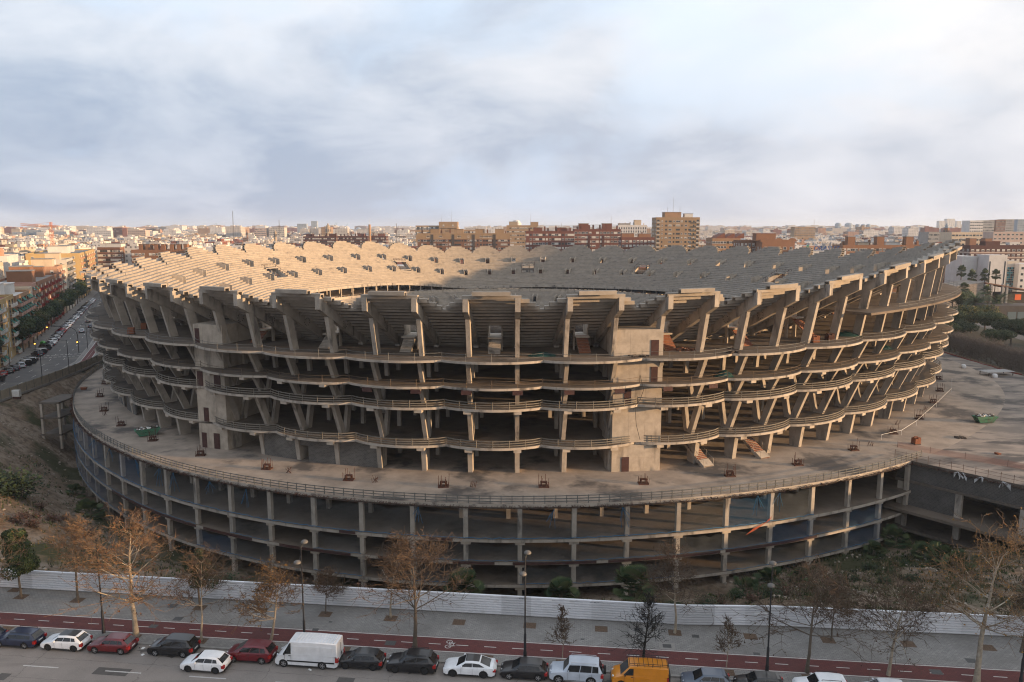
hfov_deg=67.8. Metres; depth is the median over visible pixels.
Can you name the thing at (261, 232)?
apartment building
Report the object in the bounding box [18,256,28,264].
city house
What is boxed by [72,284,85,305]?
street tree
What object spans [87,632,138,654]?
parked car
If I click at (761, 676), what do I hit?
parked car
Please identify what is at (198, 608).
tree pit
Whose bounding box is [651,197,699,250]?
apartment building
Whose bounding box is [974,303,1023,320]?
shop building
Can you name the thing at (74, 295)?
street tree
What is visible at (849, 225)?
tower block
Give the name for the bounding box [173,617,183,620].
inspection cover
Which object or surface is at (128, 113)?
sky
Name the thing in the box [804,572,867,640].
plane tree
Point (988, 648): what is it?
tree pit
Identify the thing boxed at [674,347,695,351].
debris heap
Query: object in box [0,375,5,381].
waste bin
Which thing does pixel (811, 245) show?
city house
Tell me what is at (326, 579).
plane tree
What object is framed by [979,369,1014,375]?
sheet shelter
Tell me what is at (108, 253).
apartment building
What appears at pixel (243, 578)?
shrub
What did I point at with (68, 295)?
street tree
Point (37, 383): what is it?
site fence
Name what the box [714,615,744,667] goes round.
young tree
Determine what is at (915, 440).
brick stack
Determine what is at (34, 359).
parked car
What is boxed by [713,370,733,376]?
tarpaulin
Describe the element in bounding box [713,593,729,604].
shrub
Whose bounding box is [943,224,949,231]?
church tower
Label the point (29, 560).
evergreen tree
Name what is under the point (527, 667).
parked car
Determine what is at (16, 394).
electric cabinet
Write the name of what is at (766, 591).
shrub
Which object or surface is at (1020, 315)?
shop window
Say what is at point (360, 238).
apartment building
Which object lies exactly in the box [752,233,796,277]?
apartment building
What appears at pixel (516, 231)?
apartment building
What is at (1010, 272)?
civic building
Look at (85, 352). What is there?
pavement
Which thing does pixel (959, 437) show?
debris heap
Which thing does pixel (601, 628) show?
tree pit
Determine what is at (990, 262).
civic building
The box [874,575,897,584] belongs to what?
shrub
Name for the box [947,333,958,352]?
bare shrub tree
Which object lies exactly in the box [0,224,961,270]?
city blocks
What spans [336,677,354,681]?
tar patch
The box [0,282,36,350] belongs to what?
apartment building
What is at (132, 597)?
plane tree
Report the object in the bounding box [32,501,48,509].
shrub
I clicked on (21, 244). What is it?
city house
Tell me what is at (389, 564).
plane tree
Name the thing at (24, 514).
shrub
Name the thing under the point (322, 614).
tree pit
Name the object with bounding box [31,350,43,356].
parked car
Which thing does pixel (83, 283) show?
street tree
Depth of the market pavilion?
386.32 m
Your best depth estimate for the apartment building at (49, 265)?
339.89 m
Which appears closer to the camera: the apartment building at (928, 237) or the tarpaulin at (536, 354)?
the tarpaulin at (536, 354)
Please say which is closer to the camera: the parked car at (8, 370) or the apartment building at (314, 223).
the parked car at (8, 370)
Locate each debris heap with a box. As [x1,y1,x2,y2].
[628,354,649,356]
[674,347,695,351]
[726,350,740,353]
[954,435,966,438]
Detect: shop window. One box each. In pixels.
[1007,312,1015,318]
[1017,312,1023,320]
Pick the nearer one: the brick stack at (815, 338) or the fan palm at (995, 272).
the brick stack at (815, 338)
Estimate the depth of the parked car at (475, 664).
67.12 m
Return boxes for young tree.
[544,604,576,657]
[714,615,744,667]
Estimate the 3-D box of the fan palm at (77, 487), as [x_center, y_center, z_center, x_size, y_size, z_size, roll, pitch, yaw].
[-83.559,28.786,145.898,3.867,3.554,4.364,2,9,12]
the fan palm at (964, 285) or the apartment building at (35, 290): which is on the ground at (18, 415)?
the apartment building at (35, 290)
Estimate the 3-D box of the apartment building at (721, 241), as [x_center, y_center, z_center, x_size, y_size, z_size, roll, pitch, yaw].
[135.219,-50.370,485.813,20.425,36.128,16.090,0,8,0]
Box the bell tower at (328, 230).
[325,223,330,235]
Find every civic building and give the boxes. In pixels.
[944,255,977,282]
[976,254,1007,291]
[1004,260,1018,291]
[1012,263,1023,291]
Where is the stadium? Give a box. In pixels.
[69,238,1004,595]
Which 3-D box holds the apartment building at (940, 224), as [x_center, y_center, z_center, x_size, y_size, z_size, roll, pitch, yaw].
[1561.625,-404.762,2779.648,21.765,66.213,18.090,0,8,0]
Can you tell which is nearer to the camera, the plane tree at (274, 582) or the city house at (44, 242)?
the plane tree at (274, 582)
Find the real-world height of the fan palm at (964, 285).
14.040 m
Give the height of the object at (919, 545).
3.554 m
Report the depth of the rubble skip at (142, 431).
136.99 m
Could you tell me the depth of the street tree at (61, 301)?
311.20 m
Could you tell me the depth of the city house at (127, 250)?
522.71 m
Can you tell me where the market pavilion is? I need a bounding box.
[944,280,1023,305]
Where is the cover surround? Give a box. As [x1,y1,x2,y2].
[658,642,675,649]
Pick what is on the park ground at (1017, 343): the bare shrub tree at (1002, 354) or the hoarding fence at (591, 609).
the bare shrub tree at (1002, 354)
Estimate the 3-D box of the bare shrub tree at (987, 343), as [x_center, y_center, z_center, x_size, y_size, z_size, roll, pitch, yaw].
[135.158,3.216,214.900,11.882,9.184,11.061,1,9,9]
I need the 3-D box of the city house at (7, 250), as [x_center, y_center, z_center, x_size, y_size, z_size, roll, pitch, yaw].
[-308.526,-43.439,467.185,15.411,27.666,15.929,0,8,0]
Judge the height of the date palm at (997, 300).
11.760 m
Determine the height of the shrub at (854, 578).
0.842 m
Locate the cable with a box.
[635,376,643,438]
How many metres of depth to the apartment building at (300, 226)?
2571.67 m
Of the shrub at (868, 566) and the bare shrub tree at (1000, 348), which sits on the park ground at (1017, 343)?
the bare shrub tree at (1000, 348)
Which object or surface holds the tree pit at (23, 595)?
on the pavement at (954, 650)
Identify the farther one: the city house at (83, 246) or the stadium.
the city house at (83, 246)
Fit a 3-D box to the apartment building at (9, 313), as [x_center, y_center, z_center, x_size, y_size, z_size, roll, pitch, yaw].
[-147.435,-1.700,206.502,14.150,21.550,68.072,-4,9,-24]
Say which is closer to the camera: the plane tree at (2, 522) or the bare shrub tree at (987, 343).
the plane tree at (2, 522)
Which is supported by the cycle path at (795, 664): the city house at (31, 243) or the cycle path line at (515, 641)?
the cycle path line at (515, 641)
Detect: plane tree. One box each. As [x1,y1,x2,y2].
[0,496,31,582]
[39,512,108,600]
[45,502,201,636]
[161,541,243,640]
[182,548,218,607]
[217,554,312,639]
[311,565,351,613]
[349,526,474,647]
[361,529,428,617]
[608,588,670,657]
[627,538,732,633]
[730,553,898,681]
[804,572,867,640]
[835,552,951,675]
[907,507,1023,681]
[989,573,1023,652]
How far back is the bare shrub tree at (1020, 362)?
199.84 m
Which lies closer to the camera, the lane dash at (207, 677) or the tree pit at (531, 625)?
the lane dash at (207, 677)
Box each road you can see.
[0,292,101,389]
[0,643,732,681]
[975,322,1023,340]
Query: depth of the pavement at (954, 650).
74.92 m
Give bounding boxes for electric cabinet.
[11,390,21,398]
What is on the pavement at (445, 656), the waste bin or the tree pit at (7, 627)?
the tree pit at (7, 627)
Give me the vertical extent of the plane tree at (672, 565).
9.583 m
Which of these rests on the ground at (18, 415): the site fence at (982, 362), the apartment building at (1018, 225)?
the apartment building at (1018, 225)
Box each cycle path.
[0,611,1023,681]
[78,343,96,362]
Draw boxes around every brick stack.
[127,327,135,334]
[140,323,147,329]
[810,335,819,342]
[824,333,834,340]
[911,436,920,444]
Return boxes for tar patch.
[0,673,10,679]
[92,667,131,675]
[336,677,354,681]
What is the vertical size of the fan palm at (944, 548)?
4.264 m
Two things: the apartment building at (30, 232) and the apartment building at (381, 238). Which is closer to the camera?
the apartment building at (381, 238)
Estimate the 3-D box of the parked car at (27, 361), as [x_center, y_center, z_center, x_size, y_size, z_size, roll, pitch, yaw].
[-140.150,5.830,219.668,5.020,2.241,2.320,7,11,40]
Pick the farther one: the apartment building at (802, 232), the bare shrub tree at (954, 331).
the apartment building at (802, 232)
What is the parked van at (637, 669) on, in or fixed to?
on the road at (83, 665)
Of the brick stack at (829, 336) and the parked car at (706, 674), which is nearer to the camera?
the parked car at (706, 674)
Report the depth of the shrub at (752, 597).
89.27 m
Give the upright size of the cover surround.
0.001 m
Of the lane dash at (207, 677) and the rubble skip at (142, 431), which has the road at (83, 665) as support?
the lane dash at (207, 677)
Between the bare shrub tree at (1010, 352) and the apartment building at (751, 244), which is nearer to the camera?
the bare shrub tree at (1010, 352)
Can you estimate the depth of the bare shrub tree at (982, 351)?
217.43 m
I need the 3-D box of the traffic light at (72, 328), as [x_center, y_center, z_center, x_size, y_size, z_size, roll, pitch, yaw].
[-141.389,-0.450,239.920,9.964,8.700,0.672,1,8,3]
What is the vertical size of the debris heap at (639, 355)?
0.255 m
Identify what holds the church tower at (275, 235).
on the ground at (18, 415)
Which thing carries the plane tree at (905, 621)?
on the cycle path at (795, 664)
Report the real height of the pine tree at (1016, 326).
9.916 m
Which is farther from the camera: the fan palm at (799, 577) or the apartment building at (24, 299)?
the apartment building at (24, 299)
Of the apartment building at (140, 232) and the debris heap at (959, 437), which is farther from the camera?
the apartment building at (140, 232)
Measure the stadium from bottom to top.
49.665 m
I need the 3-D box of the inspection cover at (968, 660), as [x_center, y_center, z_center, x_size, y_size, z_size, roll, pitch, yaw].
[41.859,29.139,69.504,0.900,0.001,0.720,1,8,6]
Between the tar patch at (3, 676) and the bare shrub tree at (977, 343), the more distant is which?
the bare shrub tree at (977, 343)
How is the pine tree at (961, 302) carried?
on the park ground at (1017, 343)
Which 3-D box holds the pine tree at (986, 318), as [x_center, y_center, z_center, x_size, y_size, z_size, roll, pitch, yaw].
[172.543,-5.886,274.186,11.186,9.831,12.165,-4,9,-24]
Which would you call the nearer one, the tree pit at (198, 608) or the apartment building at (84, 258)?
the tree pit at (198, 608)
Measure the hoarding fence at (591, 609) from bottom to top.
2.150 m
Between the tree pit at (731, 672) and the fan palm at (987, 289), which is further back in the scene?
the fan palm at (987, 289)
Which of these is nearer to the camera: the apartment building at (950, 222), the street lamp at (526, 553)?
the street lamp at (526, 553)
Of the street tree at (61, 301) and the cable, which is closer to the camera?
the cable
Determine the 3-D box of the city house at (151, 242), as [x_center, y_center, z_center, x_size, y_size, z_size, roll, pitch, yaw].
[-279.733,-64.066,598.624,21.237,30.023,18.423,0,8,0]
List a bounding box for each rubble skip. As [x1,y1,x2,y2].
[134,425,160,436]
[972,413,997,422]
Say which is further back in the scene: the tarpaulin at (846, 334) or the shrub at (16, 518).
the tarpaulin at (846, 334)
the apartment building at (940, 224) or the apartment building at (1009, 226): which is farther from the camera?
the apartment building at (940, 224)
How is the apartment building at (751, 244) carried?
on the ground at (18, 415)
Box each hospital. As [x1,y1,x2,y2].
[416,226,438,241]
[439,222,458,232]
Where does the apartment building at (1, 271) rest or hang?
on the ground at (18, 415)
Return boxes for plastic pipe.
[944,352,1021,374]
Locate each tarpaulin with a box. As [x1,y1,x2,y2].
[528,352,555,356]
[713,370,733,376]
[839,331,861,336]
[882,345,893,349]
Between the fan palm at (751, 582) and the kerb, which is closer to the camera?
the kerb
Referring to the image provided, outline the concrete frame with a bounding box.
[39,394,72,448]
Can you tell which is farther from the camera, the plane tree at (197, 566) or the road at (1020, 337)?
the road at (1020, 337)
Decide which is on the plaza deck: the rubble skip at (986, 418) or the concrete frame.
the rubble skip at (986, 418)
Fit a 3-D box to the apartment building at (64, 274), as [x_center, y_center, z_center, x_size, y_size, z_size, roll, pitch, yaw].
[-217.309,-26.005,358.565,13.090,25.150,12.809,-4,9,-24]
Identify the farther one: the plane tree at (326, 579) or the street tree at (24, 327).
the street tree at (24, 327)
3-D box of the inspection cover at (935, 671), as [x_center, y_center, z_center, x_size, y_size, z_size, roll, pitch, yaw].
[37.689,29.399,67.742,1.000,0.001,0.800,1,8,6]
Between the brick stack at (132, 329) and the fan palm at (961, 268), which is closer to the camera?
the brick stack at (132, 329)
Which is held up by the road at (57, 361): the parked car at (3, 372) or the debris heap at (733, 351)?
the parked car at (3, 372)
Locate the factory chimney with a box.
[368,220,370,240]
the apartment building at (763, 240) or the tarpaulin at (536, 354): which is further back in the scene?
the apartment building at (763, 240)
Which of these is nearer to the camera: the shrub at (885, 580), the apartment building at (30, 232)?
the shrub at (885, 580)
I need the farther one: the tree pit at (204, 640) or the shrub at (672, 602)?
the shrub at (672, 602)
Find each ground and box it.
[0,297,1023,681]
[943,306,1023,372]
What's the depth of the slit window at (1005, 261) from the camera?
420.87 m
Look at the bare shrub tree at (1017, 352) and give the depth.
201.74 m
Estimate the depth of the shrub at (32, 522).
107.70 m
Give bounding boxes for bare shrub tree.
[945,329,968,353]
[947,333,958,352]
[948,331,978,354]
[952,336,985,360]
[953,335,999,359]
[954,333,987,357]
[966,341,996,362]
[967,338,1006,364]
[975,337,1020,369]
[992,345,1023,370]
[994,345,1023,371]
[996,347,1023,372]
[1000,347,1023,373]
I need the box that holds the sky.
[0,0,1023,228]
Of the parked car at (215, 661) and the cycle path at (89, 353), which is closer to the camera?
the parked car at (215, 661)
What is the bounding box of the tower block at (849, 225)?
[844,223,852,227]
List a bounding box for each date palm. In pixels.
[960,291,992,305]
[981,293,1013,303]
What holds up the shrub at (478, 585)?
on the ground at (18, 415)
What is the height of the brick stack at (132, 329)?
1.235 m
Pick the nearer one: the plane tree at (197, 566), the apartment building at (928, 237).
the plane tree at (197, 566)
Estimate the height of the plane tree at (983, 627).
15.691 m
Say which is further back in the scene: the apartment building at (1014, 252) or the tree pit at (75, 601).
the apartment building at (1014, 252)
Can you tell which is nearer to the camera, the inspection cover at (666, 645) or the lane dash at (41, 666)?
the lane dash at (41, 666)
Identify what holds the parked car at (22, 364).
on the road at (57, 361)
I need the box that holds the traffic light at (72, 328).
[46,326,78,351]
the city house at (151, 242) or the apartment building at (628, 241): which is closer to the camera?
the apartment building at (628, 241)
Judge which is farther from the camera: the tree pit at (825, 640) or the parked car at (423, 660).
the tree pit at (825, 640)
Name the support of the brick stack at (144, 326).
on the stadium
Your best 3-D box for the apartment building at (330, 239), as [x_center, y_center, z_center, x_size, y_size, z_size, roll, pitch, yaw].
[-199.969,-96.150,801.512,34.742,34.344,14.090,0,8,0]
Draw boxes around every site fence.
[0,355,102,402]
[943,350,1023,375]
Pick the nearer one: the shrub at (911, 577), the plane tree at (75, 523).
the plane tree at (75, 523)
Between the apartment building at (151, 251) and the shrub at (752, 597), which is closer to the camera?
the shrub at (752, 597)
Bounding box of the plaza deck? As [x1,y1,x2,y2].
[883,352,1023,548]
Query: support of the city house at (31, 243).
on the ground at (18, 415)
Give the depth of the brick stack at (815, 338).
127.31 m
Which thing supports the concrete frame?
on the ground at (18, 415)
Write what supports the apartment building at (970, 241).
on the ground at (18, 415)
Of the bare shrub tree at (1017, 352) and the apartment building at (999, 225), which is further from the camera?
the apartment building at (999, 225)
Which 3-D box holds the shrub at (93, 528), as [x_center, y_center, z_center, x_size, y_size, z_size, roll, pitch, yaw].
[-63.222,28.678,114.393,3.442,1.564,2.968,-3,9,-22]
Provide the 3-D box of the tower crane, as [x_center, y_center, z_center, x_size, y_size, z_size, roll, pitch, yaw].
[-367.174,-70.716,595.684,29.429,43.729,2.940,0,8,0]
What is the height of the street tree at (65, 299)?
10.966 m
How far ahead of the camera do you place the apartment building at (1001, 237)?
693.79 m
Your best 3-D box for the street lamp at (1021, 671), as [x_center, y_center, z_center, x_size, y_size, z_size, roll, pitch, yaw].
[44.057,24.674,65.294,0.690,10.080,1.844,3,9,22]
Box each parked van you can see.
[275,632,344,669]
[610,654,670,681]
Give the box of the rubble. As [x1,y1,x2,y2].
[0,414,1022,613]
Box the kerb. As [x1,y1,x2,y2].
[46,636,788,681]
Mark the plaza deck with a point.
(939, 493)
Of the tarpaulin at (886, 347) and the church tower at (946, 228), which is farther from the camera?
the church tower at (946, 228)
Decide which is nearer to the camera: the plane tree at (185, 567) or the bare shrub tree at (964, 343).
the plane tree at (185, 567)
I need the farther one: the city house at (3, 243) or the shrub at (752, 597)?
the city house at (3, 243)
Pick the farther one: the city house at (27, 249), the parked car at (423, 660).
the city house at (27, 249)
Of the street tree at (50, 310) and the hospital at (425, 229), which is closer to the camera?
the street tree at (50, 310)
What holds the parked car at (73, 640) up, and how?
on the road at (83, 665)
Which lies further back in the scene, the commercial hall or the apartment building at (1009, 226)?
the apartment building at (1009, 226)
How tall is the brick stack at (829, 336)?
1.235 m
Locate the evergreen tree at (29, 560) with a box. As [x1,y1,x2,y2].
[0,528,40,597]
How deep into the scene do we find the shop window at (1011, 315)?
321.86 m
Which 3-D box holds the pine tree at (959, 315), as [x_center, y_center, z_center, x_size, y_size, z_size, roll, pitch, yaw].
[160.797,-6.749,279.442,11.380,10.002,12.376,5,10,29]
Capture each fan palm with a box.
[65,483,86,497]
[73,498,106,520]
[544,576,580,598]
[613,564,656,601]
[731,575,758,595]
[752,566,786,588]
[787,566,810,582]
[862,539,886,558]
[880,523,911,548]
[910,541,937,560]
[923,539,955,565]
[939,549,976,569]
[956,265,966,279]
[958,282,969,291]
[967,269,977,280]
[979,268,990,281]
[980,284,992,301]
[991,269,1001,291]
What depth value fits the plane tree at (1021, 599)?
70.58 m
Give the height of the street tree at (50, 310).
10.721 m
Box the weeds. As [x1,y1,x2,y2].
[0,450,1023,615]
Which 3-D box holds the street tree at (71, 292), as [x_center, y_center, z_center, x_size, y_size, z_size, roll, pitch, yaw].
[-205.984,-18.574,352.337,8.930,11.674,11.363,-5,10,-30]
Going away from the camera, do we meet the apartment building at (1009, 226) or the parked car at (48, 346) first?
the parked car at (48, 346)
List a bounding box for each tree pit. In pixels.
[2,626,13,629]
[7,587,22,591]
[13,594,28,598]
[70,597,85,602]
[192,605,207,609]
[198,638,208,643]
[318,611,332,616]
[383,615,397,620]
[452,619,465,624]
[523,622,535,628]
[595,626,607,631]
[668,630,681,635]
[724,669,734,675]
[743,633,757,639]
[820,637,835,643]
[900,641,916,646]
[983,644,996,650]
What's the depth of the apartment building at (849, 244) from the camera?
419.27 m
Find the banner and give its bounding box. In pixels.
[1015,294,1020,299]
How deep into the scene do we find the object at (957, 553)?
105.53 m
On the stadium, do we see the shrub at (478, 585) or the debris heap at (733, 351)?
the debris heap at (733, 351)
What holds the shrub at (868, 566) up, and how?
on the ground at (18, 415)
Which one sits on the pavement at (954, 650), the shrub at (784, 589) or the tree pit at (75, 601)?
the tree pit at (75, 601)
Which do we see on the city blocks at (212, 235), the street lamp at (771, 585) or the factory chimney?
the factory chimney
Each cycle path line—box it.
[0,624,955,681]
[3,612,1017,670]
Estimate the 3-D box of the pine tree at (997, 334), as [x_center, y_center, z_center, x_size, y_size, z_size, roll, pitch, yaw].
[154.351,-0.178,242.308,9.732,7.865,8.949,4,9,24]
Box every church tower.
[274,230,276,240]
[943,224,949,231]
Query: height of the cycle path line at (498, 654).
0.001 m
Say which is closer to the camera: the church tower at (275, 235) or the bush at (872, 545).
the bush at (872, 545)
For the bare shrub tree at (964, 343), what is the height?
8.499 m
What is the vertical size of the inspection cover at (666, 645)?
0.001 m
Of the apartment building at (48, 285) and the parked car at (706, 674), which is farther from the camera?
the apartment building at (48, 285)
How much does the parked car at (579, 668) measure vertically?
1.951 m
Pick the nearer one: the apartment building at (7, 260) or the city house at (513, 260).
the apartment building at (7, 260)
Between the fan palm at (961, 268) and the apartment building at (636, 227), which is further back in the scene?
the apartment building at (636, 227)
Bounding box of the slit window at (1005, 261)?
[1003,261,1005,283]
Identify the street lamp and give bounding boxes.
[95,537,105,633]
[294,539,307,631]
[519,550,530,655]
[765,561,776,670]
[1019,648,1023,681]
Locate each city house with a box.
[0,240,6,246]
[3,247,27,255]
[5,244,34,252]
[14,242,43,249]
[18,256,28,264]
[20,241,36,246]
[36,241,59,245]
[37,244,47,248]
[77,244,90,248]
[123,243,141,264]
[144,240,168,245]
[168,241,201,247]
[491,259,528,288]
[802,243,820,249]
[1003,242,1019,244]
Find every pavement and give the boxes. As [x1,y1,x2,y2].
[0,290,97,369]
[0,587,1022,669]
[0,625,936,681]
[63,340,95,368]
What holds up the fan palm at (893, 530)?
on the ground at (18, 415)
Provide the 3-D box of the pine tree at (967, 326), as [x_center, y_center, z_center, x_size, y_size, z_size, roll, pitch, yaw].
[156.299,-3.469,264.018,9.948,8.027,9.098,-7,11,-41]
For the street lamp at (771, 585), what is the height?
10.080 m
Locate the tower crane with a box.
[21,222,59,245]
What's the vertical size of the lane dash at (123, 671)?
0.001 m
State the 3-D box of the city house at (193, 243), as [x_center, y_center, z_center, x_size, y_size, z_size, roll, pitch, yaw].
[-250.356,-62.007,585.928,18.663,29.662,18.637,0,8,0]
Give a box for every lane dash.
[23,665,58,667]
[106,670,140,673]
[189,676,225,678]
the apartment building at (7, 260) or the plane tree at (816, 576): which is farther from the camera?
the apartment building at (7, 260)
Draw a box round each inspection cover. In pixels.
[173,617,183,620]
[384,640,395,644]
[662,644,671,647]
[929,669,943,674]
[964,658,975,662]
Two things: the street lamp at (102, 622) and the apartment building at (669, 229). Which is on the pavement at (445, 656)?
the street lamp at (102, 622)
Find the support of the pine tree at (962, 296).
on the park ground at (1017, 343)
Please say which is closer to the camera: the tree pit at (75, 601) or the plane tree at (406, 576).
the plane tree at (406, 576)
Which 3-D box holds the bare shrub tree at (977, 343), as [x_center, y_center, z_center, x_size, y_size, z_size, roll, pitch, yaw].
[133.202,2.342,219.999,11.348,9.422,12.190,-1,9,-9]
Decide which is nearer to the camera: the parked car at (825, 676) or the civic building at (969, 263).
the parked car at (825, 676)
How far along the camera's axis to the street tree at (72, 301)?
342.04 m
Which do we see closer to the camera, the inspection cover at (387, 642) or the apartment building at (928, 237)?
the inspection cover at (387, 642)
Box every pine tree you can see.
[945,322,962,333]
[948,289,973,307]
[953,309,969,321]
[954,304,1000,332]
[954,319,979,333]
[955,297,980,305]
[973,311,1007,328]
[980,328,1016,341]
[990,318,1023,345]
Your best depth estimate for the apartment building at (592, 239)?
518.48 m
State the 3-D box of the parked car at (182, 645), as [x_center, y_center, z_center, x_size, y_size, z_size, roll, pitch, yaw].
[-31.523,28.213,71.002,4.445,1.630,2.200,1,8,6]
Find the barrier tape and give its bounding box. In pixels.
[881,388,951,438]
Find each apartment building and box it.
[0,247,18,277]
[0,262,3,278]
[0,265,64,332]
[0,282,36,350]
[0,294,22,367]
[14,282,43,335]
[14,286,36,337]
[25,245,95,297]
[26,230,42,234]
[30,258,66,312]
[44,253,76,308]
[54,259,68,310]
[95,230,112,237]
[97,243,126,270]
[113,228,126,237]
[128,230,149,235]
[131,244,190,264]
[255,228,268,237]
[269,228,286,237]
[297,224,307,232]
[303,233,337,246]
[311,221,317,227]
[338,233,368,244]
[371,233,388,243]
[417,229,509,261]
[506,214,537,247]
[525,226,574,251]
[573,223,620,251]
[616,220,646,236]
[619,232,654,251]
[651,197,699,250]
[706,233,743,265]
[733,240,755,251]
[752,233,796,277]
[790,227,814,238]
[832,236,920,291]
[918,232,939,242]
[936,221,944,227]
[939,232,982,244]
[944,219,954,226]
[955,221,960,227]
[957,241,1023,262]
[961,221,982,231]
[965,238,1005,244]
[976,220,994,231]
[983,232,1023,244]
[994,220,1005,231]
[997,219,1013,231]
[1013,219,1023,231]
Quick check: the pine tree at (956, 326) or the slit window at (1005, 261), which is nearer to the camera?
the pine tree at (956, 326)
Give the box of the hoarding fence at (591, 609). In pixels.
[0,568,1023,636]
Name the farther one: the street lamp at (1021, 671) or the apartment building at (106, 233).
the apartment building at (106, 233)
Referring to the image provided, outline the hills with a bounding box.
[539,224,762,228]
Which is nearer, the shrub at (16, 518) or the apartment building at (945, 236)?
the shrub at (16, 518)
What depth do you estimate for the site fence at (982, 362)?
211.77 m
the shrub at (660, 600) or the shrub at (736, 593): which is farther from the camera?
the shrub at (736, 593)
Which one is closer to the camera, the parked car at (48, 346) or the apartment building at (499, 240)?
the parked car at (48, 346)
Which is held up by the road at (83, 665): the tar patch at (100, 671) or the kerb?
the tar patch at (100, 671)
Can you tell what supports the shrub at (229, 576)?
on the ground at (18, 415)
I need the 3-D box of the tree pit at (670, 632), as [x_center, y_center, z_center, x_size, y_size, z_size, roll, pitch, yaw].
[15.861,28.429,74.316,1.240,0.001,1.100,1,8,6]
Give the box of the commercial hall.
[806,245,845,254]
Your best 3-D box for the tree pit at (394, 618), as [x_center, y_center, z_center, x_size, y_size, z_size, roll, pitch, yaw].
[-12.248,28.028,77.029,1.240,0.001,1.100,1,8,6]
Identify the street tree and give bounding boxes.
[15,317,35,351]
[23,315,47,347]
[31,308,50,339]
[40,306,54,332]
[44,302,63,329]
[49,299,59,326]
[52,297,64,323]
[57,291,71,318]
[57,297,67,320]
[63,296,75,315]
[65,289,76,312]
[67,288,79,310]
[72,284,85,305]
[75,281,87,301]
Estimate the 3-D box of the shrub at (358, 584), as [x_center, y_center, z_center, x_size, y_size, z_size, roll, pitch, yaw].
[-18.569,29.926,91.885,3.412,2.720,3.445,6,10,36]
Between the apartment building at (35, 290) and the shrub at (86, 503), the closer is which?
the shrub at (86, 503)
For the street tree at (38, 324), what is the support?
on the pavement at (43, 337)
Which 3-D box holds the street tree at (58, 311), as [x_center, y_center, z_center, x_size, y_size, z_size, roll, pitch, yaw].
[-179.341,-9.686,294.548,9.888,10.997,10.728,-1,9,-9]
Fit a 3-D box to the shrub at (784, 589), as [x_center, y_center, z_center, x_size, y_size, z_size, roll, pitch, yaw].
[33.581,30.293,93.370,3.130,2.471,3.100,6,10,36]
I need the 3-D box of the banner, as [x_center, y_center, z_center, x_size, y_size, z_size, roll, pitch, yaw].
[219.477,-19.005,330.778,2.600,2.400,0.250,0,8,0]
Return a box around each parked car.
[0,370,7,375]
[0,625,46,648]
[0,626,8,634]
[2,367,14,373]
[9,364,19,370]
[16,362,25,367]
[19,357,31,365]
[23,355,36,363]
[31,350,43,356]
[33,346,46,353]
[38,343,51,349]
[40,629,92,651]
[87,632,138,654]
[147,633,200,657]
[180,650,232,673]
[226,638,277,663]
[338,647,385,670]
[386,647,438,674]
[443,653,497,678]
[500,656,548,681]
[549,654,605,681]
[680,667,730,681]
[733,670,782,681]
[792,671,846,681]
[865,678,901,681]
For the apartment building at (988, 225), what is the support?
on the ground at (18, 415)
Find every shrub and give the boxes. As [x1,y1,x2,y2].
[0,463,49,500]
[5,512,26,523]
[14,509,33,518]
[20,515,44,528]
[28,511,44,518]
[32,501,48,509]
[44,512,60,521]
[83,526,102,535]
[216,572,240,580]
[235,575,252,581]
[292,577,313,584]
[348,581,364,587]
[443,567,485,593]
[654,593,670,602]
[664,597,687,603]
[694,593,722,604]
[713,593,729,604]
[728,588,745,599]
[742,592,760,601]
[749,581,788,598]
[775,578,795,596]
[849,575,862,581]
[860,561,877,569]
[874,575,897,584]
[902,572,918,581]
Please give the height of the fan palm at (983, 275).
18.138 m
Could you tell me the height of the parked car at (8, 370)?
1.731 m
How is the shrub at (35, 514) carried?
on the ground at (18, 415)

